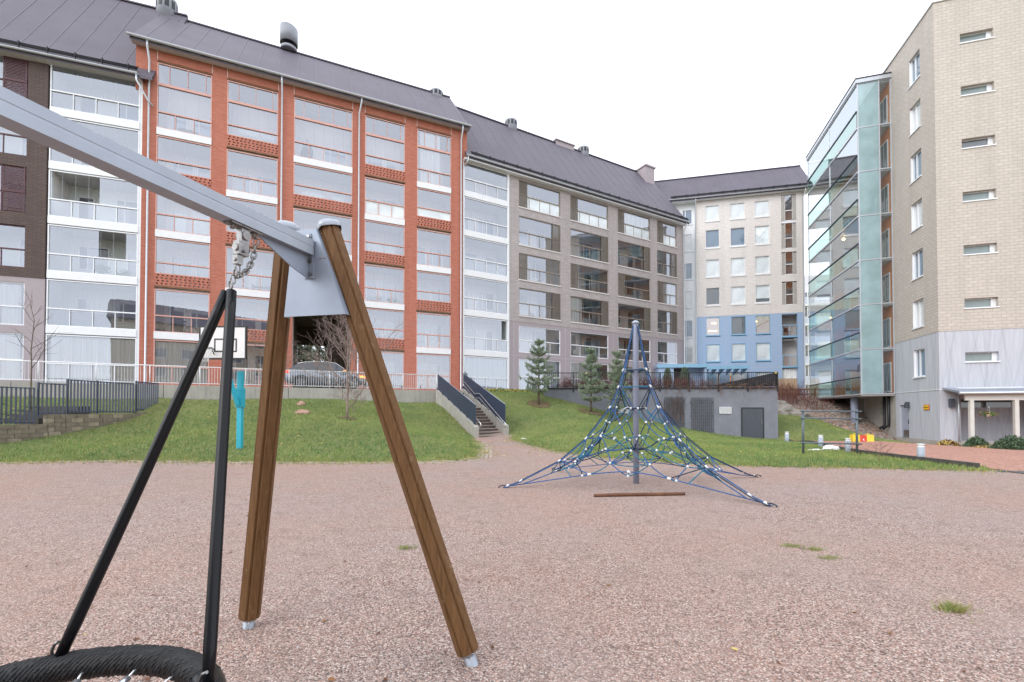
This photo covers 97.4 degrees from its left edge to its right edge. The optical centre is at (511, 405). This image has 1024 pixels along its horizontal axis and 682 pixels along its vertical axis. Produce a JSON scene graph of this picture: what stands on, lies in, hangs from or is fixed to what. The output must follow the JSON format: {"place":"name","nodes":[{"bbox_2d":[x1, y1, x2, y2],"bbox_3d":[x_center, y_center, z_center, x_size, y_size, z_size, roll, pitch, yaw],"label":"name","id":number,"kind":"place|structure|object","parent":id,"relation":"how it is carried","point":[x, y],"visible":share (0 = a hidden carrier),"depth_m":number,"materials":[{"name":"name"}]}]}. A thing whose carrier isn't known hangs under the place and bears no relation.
{"place":"outdoors","nodes":[
{"label":"outdoors","id":0,"kind":"place"},
{"bbox_2d":[284,361,365,388],"bbox_3d":[-10.980,-1.759,26.835,4.560,1.584,2.160,0,-1,-24],"label":"parked car","id":1,"kind":"object","parent":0,"point":[335,367],"visible":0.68,"depth_m":25.90,"materials":[{"name":"paint"}]},
{"bbox_2d":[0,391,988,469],"bbox_3d":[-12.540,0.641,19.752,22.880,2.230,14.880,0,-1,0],"label":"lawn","id":2,"kind":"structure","parent":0,"point":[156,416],"depth_m":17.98,"materials":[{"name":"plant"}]},
{"bbox_2d":[6,290,60,409],"bbox_3d":[-19.581,-2.234,18.547,2.293,5.100,1.763,0,-1,15],"label":"bare tree","id":3,"kind":"object","parent":2,"relation":"on","point":[30,353],"visible":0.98,"depth_m":18.62,"materials":[{"name":"brown plant"}]},
{"bbox_2d":[195,326,247,448],"bbox_3d":[-9.211,-0.331,14.279,1.391,4.360,1.043,1,-1,-29],"label":"basketball hoop","id":4,"kind":"object","parent":2,"relation":"on","point":[214,350],"visible":0.58,"depth_m":14.19,"materials":[{"name":"teal paint"}]},
{"bbox_2d":[247,322,309,375],"bbox_3d":[-11.302,-1.651,20.677,3.335,4.180,3.010,0,-1,0],"label":"bare tree","id":5,"kind":"object","parent":2,"relation":"on","point":[252,332],"visible":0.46,"depth_m":20.54,"materials":[{"name":"brown plant"}]},
{"bbox_2d":[330,384,369,413],"bbox_3d":[-7.722,-0.324,21.647,2.024,1.648,2.660,0,-1,0],"label":"bare shrub","id":6,"kind":"object","parent":2,"relation":"on","point":[355,396],"visible":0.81,"depth_m":21.58,"materials":[{"name":"brown plant"}]},
{"bbox_2d":[288,310,415,417],"bbox_3d":[-7.374,-2.000,20.635,5.888,5.447,6.283,0,-1,0],"label":"bare tree","id":7,"kind":"object","parent":2,"relation":"on","point":[348,341],"visible":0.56,"depth_m":20.03,"materials":[{"name":"brown plant"}]},
{"bbox_2d":[0,394,1023,681],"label":"gravel ground","id":8,"kind":"structure","parent":0,"point":[318,502],"depth_m":4.04,"materials":[{"name":"gravel"}]},
{"bbox_2d":[3,406,89,424],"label":"stone terrace","id":9,"kind":"structure","parent":8,"relation":"on","point":[39,420],"depth_m":18.30,"materials":[{"name":"stone"}]},
{"bbox_2d":[0,412,146,443],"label":"block wall","id":10,"kind":"structure","parent":8,"relation":"on","point":[52,425],"depth_m":17.15,"materials":[{"name":"stone"}]},
{"bbox_2d":[0,379,158,423],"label":"picket fence","id":11,"kind":"object","parent":10,"relation":"on","point":[145,397],"visible":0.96,"depth_m":17.95,"materials":[{"name":"metal"}]},
{"bbox_2d":[0,0,188,383],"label":"apartment block","id":12,"kind":"structure","parent":8,"relation":"on","point":[68,224],"depth_m":25.68,"materials":[{"name":"white brick"}]},
{"bbox_2d":[94,261,112,274],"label":"potted plant","id":13,"kind":"object","parent":12,"relation":"on","point":[99,270],"visible":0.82,"depth_m":25.91,"materials":[{"name":"white plant"}]},
{"bbox_2d":[111,269,135,276],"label":"potted plant","id":14,"kind":"object","parent":12,"relation":"on","point":[124,273],"visible":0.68,"depth_m":26.20,"materials":[{"name":"white plant"}]},
{"bbox_2d":[0,381,435,402],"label":"retaining wall","id":15,"kind":"structure","parent":8,"relation":"on","point":[198,392],"depth_m":22.55,"materials":[{"name":"concrete"}]},
{"bbox_2d":[0,360,436,389],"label":"railing","id":16,"kind":"object","parent":15,"relation":"on","point":[199,383],"visible":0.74,"depth_m":21.74,"materials":[{"name":"metal"}]},
{"bbox_2d":[0,85,478,666],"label":"swing frame","id":17,"kind":"object","parent":8,"relation":"on","point":[312,273],"visible":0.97,"depth_m":2.59,"materials":[{"name":"brown wood"}]},
{"bbox_2d":[0,220,262,681],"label":"nest swing","id":18,"kind":"object","parent":17,"relation":"hanging from","point":[63,663],"visible":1,"depth_m":1.84,"materials":[{"name":"metal"}]},
{"bbox_2d":[0,442,491,463],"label":"paver edging","id":19,"kind":"object","parent":8,"relation":"on","point":[486,448],"visible":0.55,"depth_m":12.90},
{"bbox_2d":[126,15,471,392],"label":"apartment block","id":20,"kind":"structure","parent":8,"relation":"on","point":[379,175],"depth_m":30.51,"materials":[{"name":"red brick"}]},
{"bbox_2d":[251,284,270,290],"bbox_3d":[-16.314,-7.462,29.455,1.250,0.750,0.420,0,-1,-24],"label":"balcony bench","id":21,"kind":"object","parent":20,"relation":"on","point":[259,287],"visible":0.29,"depth_m":29.46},
{"bbox_2d":[300,138,312,157],"bbox_3d":[-13.959,-17.202,30.578,0.804,1.968,0.804,1,-1,-45],"label":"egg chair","id":22,"kind":"object","parent":20,"relation":"on","point":[305,152],"visible":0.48,"depth_m":30.33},
{"bbox_2d":[436,373,508,437],"bbox_3d":[-2.693,0.052,25.440,1.880,4.183,7.358,1,-1,-29],"label":"outdoor stairs","id":23,"kind":"structure","parent":8,"relation":"on","point":[475,409],"depth_m":24.08,"materials":[{"name":"concrete"}]},
{"bbox_2d":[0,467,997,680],"bbox_3d":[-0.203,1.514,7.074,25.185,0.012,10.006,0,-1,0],"label":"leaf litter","id":24,"kind":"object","parent":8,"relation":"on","point":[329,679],"visible":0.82,"depth_m":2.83,"materials":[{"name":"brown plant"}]},
{"bbox_2d":[0,434,1019,474],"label":"grass fringe","id":25,"kind":"object","parent":8,"relation":"on","point":[352,463],"depth_m":12.86,"materials":[{"name":"plant"}]},
{"bbox_2d":[498,320,777,507],"bbox_3d":[2.618,0.025,9.204,4.758,3.472,3.606,0,-1,23],"label":"rope pyramid","id":26,"kind":"object","parent":8,"relation":"on","point":[635,334],"visible":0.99,"depth_m":8.95,"materials":[{"name":"fabric"}]},
{"bbox_2d":[594,492,684,496],"bbox_3d":[2.165,1.508,7.622,1.592,0.069,0.070,0,-1,-5],"label":"log","id":27,"kind":"object","parent":8,"relation":"on","point":[640,494],"visible":1,"depth_m":7.59,"materials":[{"name":"wood"}]},
{"bbox_2d":[543,387,778,438],"bbox_3d":[9.701,0.824,32.589,15.080,3.890,7.100,0,-1,2],"label":"storage shelter","id":28,"kind":"object","parent":8,"relation":"on","point":[737,412],"visible":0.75,"depth_m":29.03,"materials":[{"name":"paint"}]},
{"bbox_2d":[544,372,777,391],"bbox_3d":[9.585,-1.532,29.146,15.000,1.260,0.110,0,-1,2],"label":"railing","id":29,"kind":"object","parent":28,"relation":"on","point":[772,377],"visible":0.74,"depth_m":29.04,"materials":[{"name":"metal"}]},
{"bbox_2d":[659,389,686,423],"bbox_3d":[10.416,-0.076,28.953,2.332,2.514,0.150,0,-1,2],"label":"climbing vine","id":30,"kind":"object","parent":28,"relation":"attached to","point":[675,406],"visible":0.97,"depth_m":28.98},
{"bbox_2d":[661,376,781,397],"bbox_3d":[13.331,-1.172,29.019,8.101,1.668,1.684,0,-1,2],"label":"trailing vine","id":31,"kind":"object","parent":28,"relation":"on","point":[711,383],"visible":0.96,"depth_m":28.89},
{"bbox_2d":[741,407,763,438],"bbox_3d":[15.459,1.164,28.897,1.420,2.080,0.080,0,-1,2],"label":"door","id":32,"kind":"structure","parent":28,"relation":"in","point":[752,418],"depth_m":28.91,"materials":[{"name":"metal"}]},
{"bbox_2d":[739,373,839,409],"bbox_3d":[22.925,-1.226,38.326,7.031,3.682,6.068,0,-1,0],"label":"twig hedge","id":33,"kind":"object","parent":8,"relation":"on","point":[787,394],"visible":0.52,"depth_m":37.16,"materials":[{"name":"plant"}]},
{"bbox_2d":[789,439,979,468],"bbox_3d":[13.780,1.857,19.663,1.286,0.549,17.436,0,-1,18],"label":"timber edging","id":34,"kind":"object","parent":8,"relation":"on","point":[947,461],"visible":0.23,"depth_m":12.91,"materials":[{"name":"wood"}]},
{"bbox_2d":[805,0,1023,444],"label":"apartment tower","id":35,"kind":"structure","parent":8,"relation":"on","point":[914,157],"depth_m":27.35,"materials":[{"name":"brick"}]},
{"bbox_2d":[880,98,889,390],"bbox_3d":[26.520,-11.394,31.972,0.010,20.740,0.810,0,-1,16],"label":"window pane","id":36,"kind":"structure","parent":35,"relation":"in","point":[883,105],"depth_m":31.96,"materials":[{"name":"glass"}]},
{"bbox_2d":[880,95,891,392],"bbox_3d":[26.551,-11.394,31.963,0.055,20.940,0.950,0,-1,16],"label":"balcony window","id":37,"kind":"structure","parent":35,"relation":"in","point":[886,97],"depth_m":31.63,"materials":[{"name":"glass"}]},
{"bbox_2d":[902,406,908,436],"bbox_3d":[26.202,1.047,29.893,0.140,2.050,1.000,0,-1,16],"label":"door","id":38,"kind":"structure","parent":35,"relation":"in","point":[905,411],"depth_m":29.98,"materials":[{"name":"metal"}]},
{"bbox_2d":[908,51,919,89],"bbox_3d":[25.712,-21.380,28.573,0.410,1.790,1.260,0,-1,16],"label":"window","id":39,"kind":"structure","parent":35,"relation":"in","point":[914,66],"depth_m":28.90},
{"bbox_2d":[908,101,920,137],"bbox_3d":[25.712,-18.255,28.519,0.410,1.790,1.260,0,-1,16],"label":"window","id":40,"kind":"structure","parent":35,"relation":"in","point":[915,115],"depth_m":28.84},
{"bbox_2d":[909,150,921,185],"bbox_3d":[25.712,-15.131,28.464,0.410,1.790,1.260,0,-1,16],"label":"window","id":41,"kind":"structure","parent":35,"relation":"in","point":[915,160],"depth_m":28.65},
{"bbox_2d":[910,199,922,233],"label":"window","id":42,"kind":"structure","parent":35,"relation":"in","point":[916,210],"depth_m":28.71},
{"bbox_2d":[911,249,922,281],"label":"window","id":43,"kind":"structure","parent":35,"relation":"in","point":[917,258],"depth_m":28.71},
{"bbox_2d":[911,299,923,329],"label":"window","id":44,"kind":"structure","parent":35,"relation":"in","point":[918,306],"depth_m":28.63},
{"bbox_2d":[912,349,924,378],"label":"window","id":45,"kind":"structure","parent":35,"relation":"in","point":[919,355],"depth_m":28.43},
{"bbox_2d":[959,30,994,43],"bbox_3d":[26.979,-21.430,26.233,1.610,0.610,0.370,0,-1,16],"label":"window","id":46,"kind":"structure","parent":35,"relation":"in","point":[985,35],"depth_m":26.26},
{"bbox_2d":[960,83,995,96],"bbox_3d":[26.979,-18.321,26.178,1.610,0.610,0.370,0,-1,16],"label":"window","id":47,"kind":"structure","parent":35,"relation":"in","point":[986,88],"depth_m":26.21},
{"bbox_2d":[961,137,996,149],"bbox_3d":[26.979,-15.211,26.124,1.610,0.610,0.370,0,-1,16],"label":"window","id":48,"kind":"structure","parent":35,"relation":"in","point":[988,141],"depth_m":26.16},
{"bbox_2d":[962,190,997,202],"bbox_3d":[26.979,-12.102,26.070,1.610,0.610,0.370,0,-1,16],"label":"window","id":49,"kind":"structure","parent":35,"relation":"in","point":[983,195],"depth_m":26.11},
{"bbox_2d":[963,244,998,255],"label":"window","id":50,"kind":"structure","parent":35,"relation":"in","point":[987,248],"depth_m":26.06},
{"bbox_2d":[964,298,999,308],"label":"window","id":51,"kind":"structure","parent":35,"relation":"in","point":[982,302],"depth_m":26.00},
{"bbox_2d":[965,352,1000,362],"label":"window","id":52,"kind":"structure","parent":35,"relation":"in","point":[972,357],"depth_m":25.96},
{"bbox_2d":[961,399,1010,407],"bbox_3d":[28.448,-0.128,27.033,2.400,0.500,0.030,0,-1,16],"label":"window pane","id":53,"kind":"structure","parent":35,"relation":"in","point":[964,403],"depth_m":26.99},
{"bbox_2d":[925,596,980,614],"bbox_3d":[3.125,1.419,3.197,0.421,0.085,0.232,0,-1,0],"label":"grass tuft","id":54,"kind":"object","parent":8,"relation":"on","point":[956,608],"visible":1,"depth_m":3.19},
{"bbox_2d":[943,387,1023,438],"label":"porch","id":55,"kind":"object","parent":8,"relation":"on","point":[1015,395],"visible":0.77,"depth_m":24.61,"materials":[{"name":"metal"}]},
{"bbox_2d":[977,407,998,417],"bbox_3d":[26.645,0.385,25.094,0.884,0.654,0.950,0,-1,0],"label":"hanging basket","id":56,"kind":"object","parent":55,"relation":"hanging from","point":[988,414],"visible":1,"depth_m":25.05,"materials":[{"name":"green plant"}]},
{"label":"planting bed","id":57,"kind":"structure","parent":8,"relation":"on","visible":0},
{"bbox_2d":[936,439,961,445],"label":"ground shrub","id":58,"kind":"object","parent":57,"relation":"on","point":[948,442],"visible":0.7,"depth_m":24.21,"materials":[{"name":"yellow plant"}]},
{"bbox_2d":[961,435,988,446],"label":"ground shrub","id":59,"kind":"object","parent":57,"relation":"on","point":[973,441],"visible":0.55,"depth_m":22.64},
{"bbox_2d":[987,435,1023,449],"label":"ground shrub","id":60,"kind":"object","parent":57,"relation":"on","point":[1013,442],"visible":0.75,"depth_m":20.11,"materials":[{"name":"plant"}]},
{"bbox_2d":[131,0,931,360],"label":"sky","id":61,"kind":"structure","parent":0,"point":[680,88],"materials":[{"name":"white"}]},
{"bbox_2d":[496,393,988,470],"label":"lawn","id":62,"kind":"structure","parent":0,"point":[508,422],"depth_m":24.01,"materials":[{"name":"plant"}]},
{"bbox_2d":[106,414,794,457],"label":"fallen leaves","id":63,"kind":"object","parent":62,"relation":"on","point":[479,442],"visible":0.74,"depth_m":16.41,"materials":[{"name":"yellow plant"}]},
{"bbox_2d":[518,338,560,404],"bbox_3d":[1.824,-2.083,28.035,2.383,4.365,2.507,-1,-1,27],"label":"pine tree","id":64,"kind":"object","parent":62,"relation":"on","point":[537,362],"visible":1,"depth_m":27.87,"materials":[{"name":"green plant"}]},
{"bbox_2d":[528,400,550,407],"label":"bark mulch","id":65,"kind":"object","parent":62,"relation":"on","point":[542,404],"visible":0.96,"depth_m":28.04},
{"bbox_2d":[577,408,602,415],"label":"bark mulch","id":66,"kind":"object","parent":62,"relation":"on","point":[594,412],"visible":0.96,"depth_m":27.59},
{"bbox_2d":[577,346,605,411],"bbox_3d":[4.833,-1.581,27.631,1.957,4.272,1.981,0,-1,0],"label":"pine tree","id":67,"kind":"object","parent":62,"relation":"on","point":[591,359],"visible":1,"depth_m":27.47,"materials":[{"name":"green plant"}]},
{"bbox_2d":[601,350,632,418],"bbox_3d":[6.274,-1.216,27.035,2.036,4.407,2.163,0,-1,0],"label":"pine tree","id":68,"kind":"object","parent":62,"relation":"on","point":[614,376],"visible":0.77,"depth_m":27.00,"materials":[{"name":"green plant"}]},
{"bbox_2d":[800,409,861,453],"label":"exercise bars","id":69,"kind":"object","parent":62,"relation":"on","point":[856,411],"visible":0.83,"depth_m":15.13,"materials":[{"name":"metal"}]},
{"bbox_2d":[845,438,850,452],"bbox_3d":[11.850,1.463,15.877,0.186,0.632,0.186,0,-1,0],"label":"bollard light","id":70,"kind":"object","parent":62,"relation":"on","point":[847,445],"visible":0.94,"depth_m":15.81,"materials":[{"name":"white paint"}]},
{"bbox_2d":[865,443,890,461],"bbox_3d":[10.360,1.368,12.771,0.763,0.718,0.686,-1,-1,28],"label":"bare shrub","id":71,"kind":"object","parent":62,"relation":"on","point":[880,451],"visible":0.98,"depth_m":12.69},
{"bbox_2d":[917,444,924,456],"bbox_3d":[11.750,1.412,12.927,0.186,0.632,0.186,0,-1,0],"label":"bollard light","id":72,"kind":"object","parent":62,"relation":"on","point":[920,450],"visible":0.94,"depth_m":12.87,"materials":[{"name":"white paint"}]},
{"bbox_2d":[778,414,886,441],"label":"lawn","id":73,"kind":"structure","parent":0,"point":[788,428],"depth_m":29.82,"materials":[{"name":"plant"}]},
{"bbox_2d":[778,400,810,417],"bbox_3d":[19.597,0.901,34.206,5.735,2.655,3.488,0,-1,0],"label":"rock outcrop","id":74,"kind":"object","parent":73,"relation":"on","point":[785,407],"visible":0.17,"depth_m":32.96,"materials":[{"name":"grey stone"}]},
{"bbox_2d":[789,399,916,443],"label":"stony slope","id":75,"kind":"structure","parent":0,"point":[861,426],"depth_m":34.82,"materials":[{"name":"stone"}]},
{"bbox_2d":[801,402,912,442],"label":"loose stones","id":76,"kind":"object","parent":75,"relation":"on","point":[870,430],"visible":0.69,"depth_m":33.74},
{"bbox_2d":[850,433,873,441],"bbox_3d":[18.550,1.700,23.873,1.040,0.450,0.321,0,-1,4],"label":"barrier block","id":77,"kind":"object","parent":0,"point":[866,438],"depth_m":23.73,"materials":[{"name":"yellow plastic"}]},
{"bbox_2d":[794,440,1023,470],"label":"brick path","id":78,"kind":"structure","parent":0,"point":[1006,459],"depth_m":16.47,"materials":[{"name":"brick"}]},
{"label":"terrace ground","id":79,"kind":"structure","parent":0,"visible":0},
{"bbox_2d":[484,388,543,393],"bbox_3d":[-0.409,-1.025,32.473,6.216,0.556,1.135,0,-1,-17],"label":"ground cover","id":80,"kind":"object","parent":79,"relation":"on","point":[507,390],"visible":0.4,"depth_m":32.22,"materials":[{"name":"yellow plant"}]},
{"bbox_2d":[558,373,713,386],"bbox_3d":[8.277,-1.745,30.671,10.995,1.472,2.479,0,-1,0],"label":"twig hedge","id":81,"kind":"object","parent":79,"relation":"on","point":[644,382],"visible":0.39,"depth_m":30.46,"materials":[{"name":"plant"}]},
{"bbox_2d":[778,378,796,395],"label":"bamboo screen","id":82,"kind":"object","parent":79,"relation":"on","point":[787,381],"visible":0.41,"depth_m":44.63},
{"label":"back ground","id":83,"kind":"structure","parent":0,"visible":0},
{"bbox_2d":[297,345,314,387],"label":"woodland tree","id":84,"kind":"object","parent":83,"relation":"on","point":[302,356],"visible":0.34,"depth_m":45.60,"materials":[{"name":"green plant"}]},
{"bbox_2d":[298,345,315,387],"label":"woodland tree","id":85,"kind":"object","parent":83,"relation":"on","point":[307,348],"visible":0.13,"depth_m":49.45,"materials":[{"name":"green plant"}]},
{"bbox_2d":[306,346,326,387],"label":"woodland tree","id":86,"kind":"object","parent":83,"relation":"on","point":[319,352],"visible":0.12,"depth_m":47.40,"materials":[{"name":"green plant"}]},
{"bbox_2d":[456,106,690,389],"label":"apartment block","id":87,"kind":"structure","parent":83,"relation":"on","point":[595,243],"depth_m":39.46,"materials":[{"name":"grey brick"}]},
{"bbox_2d":[654,364,707,386],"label":"entrance porch","id":88,"kind":"object","parent":87,"relation":"attached to","point":[679,367],"visible":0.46,"depth_m":42.65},
{"bbox_2d":[655,165,807,393],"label":"apartment block","id":89,"kind":"structure","parent":83,"relation":"on","point":[744,259],"depth_m":47.24,"materials":[{"name":"beige brick"}]},
{"bbox_2d":[682,210,692,224],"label":"window","id":90,"kind":"structure","parent":89,"relation":"in","point":[686,213],"depth_m":48.74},
{"bbox_2d":[684,263,692,279],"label":"window","id":91,"kind":"structure","parent":89,"relation":"in","point":[688,266],"depth_m":48.63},
{"bbox_2d":[684,234,692,251],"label":"window","id":92,"kind":"structure","parent":89,"relation":"in","point":[687,237],"depth_m":48.69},
{"bbox_2d":[685,320,692,337],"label":"window","id":93,"kind":"structure","parent":89,"relation":"in","point":[688,323],"depth_m":48.52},
{"bbox_2d":[685,291,692,307],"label":"window","id":94,"kind":"structure","parent":89,"relation":"in","point":[688,294],"depth_m":48.58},
{"bbox_2d":[685,346,693,363],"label":"window","id":95,"kind":"structure","parent":89,"relation":"in","point":[688,349],"depth_m":48.48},
{"bbox_2d":[707,374,716,386],"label":"ground door","id":96,"kind":"structure","parent":89,"relation":"in","point":[714,376],"depth_m":47.48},
{"bbox_2d":[705,259,719,277],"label":"window","id":97,"kind":"structure","parent":89,"relation":"in","point":[712,265],"depth_m":47.81,"materials":[{"name":"glass"}]},
{"bbox_2d":[705,229,719,249],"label":"window","id":98,"kind":"structure","parent":89,"relation":"in","point":[711,236],"depth_m":47.88,"materials":[{"name":"glass"}]},
{"bbox_2d":[705,205,719,222],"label":"window","id":99,"kind":"structure","parent":89,"relation":"in","point":[712,211],"depth_m":47.92,"materials":[{"name":"glass"}]},
{"bbox_2d":[706,344,720,362],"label":"window","id":100,"kind":"structure","parent":89,"relation":"in","point":[712,350],"depth_m":47.67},
{"bbox_2d":[706,317,720,336],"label":"window","id":101,"kind":"structure","parent":89,"relation":"in","point":[712,324],"depth_m":47.71,"materials":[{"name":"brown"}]},
{"bbox_2d":[706,287,720,306],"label":"window","id":102,"kind":"structure","parent":89,"relation":"in","point":[712,294],"depth_m":47.76,"materials":[{"name":"glass"}]},
{"bbox_2d":[707,365,749,375],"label":"awning","id":103,"kind":"object","parent":89,"relation":"attached to","point":[742,368],"visible":0.65,"depth_m":44.33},
{"bbox_2d":[730,257,745,276],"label":"window","id":104,"kind":"structure","parent":89,"relation":"in","point":[737,264],"depth_m":47.26,"materials":[{"name":"glass"}]},
{"bbox_2d":[730,227,745,247],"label":"window","id":105,"kind":"structure","parent":89,"relation":"in","point":[737,235],"depth_m":47.32,"materials":[{"name":"glass"}]},
{"bbox_2d":[730,202,745,219],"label":"window","id":106,"kind":"structure","parent":89,"relation":"in","point":[737,210],"depth_m":47.35,"materials":[{"name":"glass"}]},
{"bbox_2d":[731,373,745,386],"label":"window","id":107,"kind":"structure","parent":89,"relation":"in","point":[737,376],"depth_m":47.09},
{"bbox_2d":[731,286,745,304],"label":"window","id":108,"kind":"structure","parent":89,"relation":"in","point":[738,293],"depth_m":47.20,"materials":[{"name":"glass"}]},
{"bbox_2d":[731,343,746,361],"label":"window","id":109,"kind":"structure","parent":89,"relation":"in","point":[738,350],"depth_m":47.11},
{"bbox_2d":[731,316,746,335],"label":"window","id":110,"kind":"structure","parent":89,"relation":"in","point":[738,323],"depth_m":47.17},
{"bbox_2d":[754,225,769,245],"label":"window","id":111,"kind":"structure","parent":89,"relation":"in","point":[762,233],"depth_m":46.79,"materials":[{"name":"glass"}]},
{"bbox_2d":[754,200,769,217],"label":"window","id":112,"kind":"structure","parent":89,"relation":"in","point":[761,207],"depth_m":46.84,"materials":[{"name":"glass"}]},
{"bbox_2d":[755,315,770,334],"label":"window","id":113,"kind":"structure","parent":89,"relation":"in","point":[763,327],"depth_m":46.63,"materials":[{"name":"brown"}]},
{"bbox_2d":[755,284,770,303],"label":"window","id":114,"kind":"structure","parent":89,"relation":"in","point":[762,292],"depth_m":46.69,"materials":[{"name":"glass"}]},
{"bbox_2d":[755,255,770,274],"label":"window","id":115,"kind":"structure","parent":89,"relation":"in","point":[762,263],"depth_m":46.73,"materials":[{"name":"glass"}]},
{"bbox_2d":[756,342,771,361],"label":"window","id":116,"kind":"structure","parent":89,"relation":"in","point":[763,350],"depth_m":46.58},
{"bbox_2d":[805,276,830,395],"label":"apartment block","id":117,"kind":"structure","parent":83,"relation":"on","point":[807,329],"depth_m":70.39,"materials":[{"name":"white paint"}]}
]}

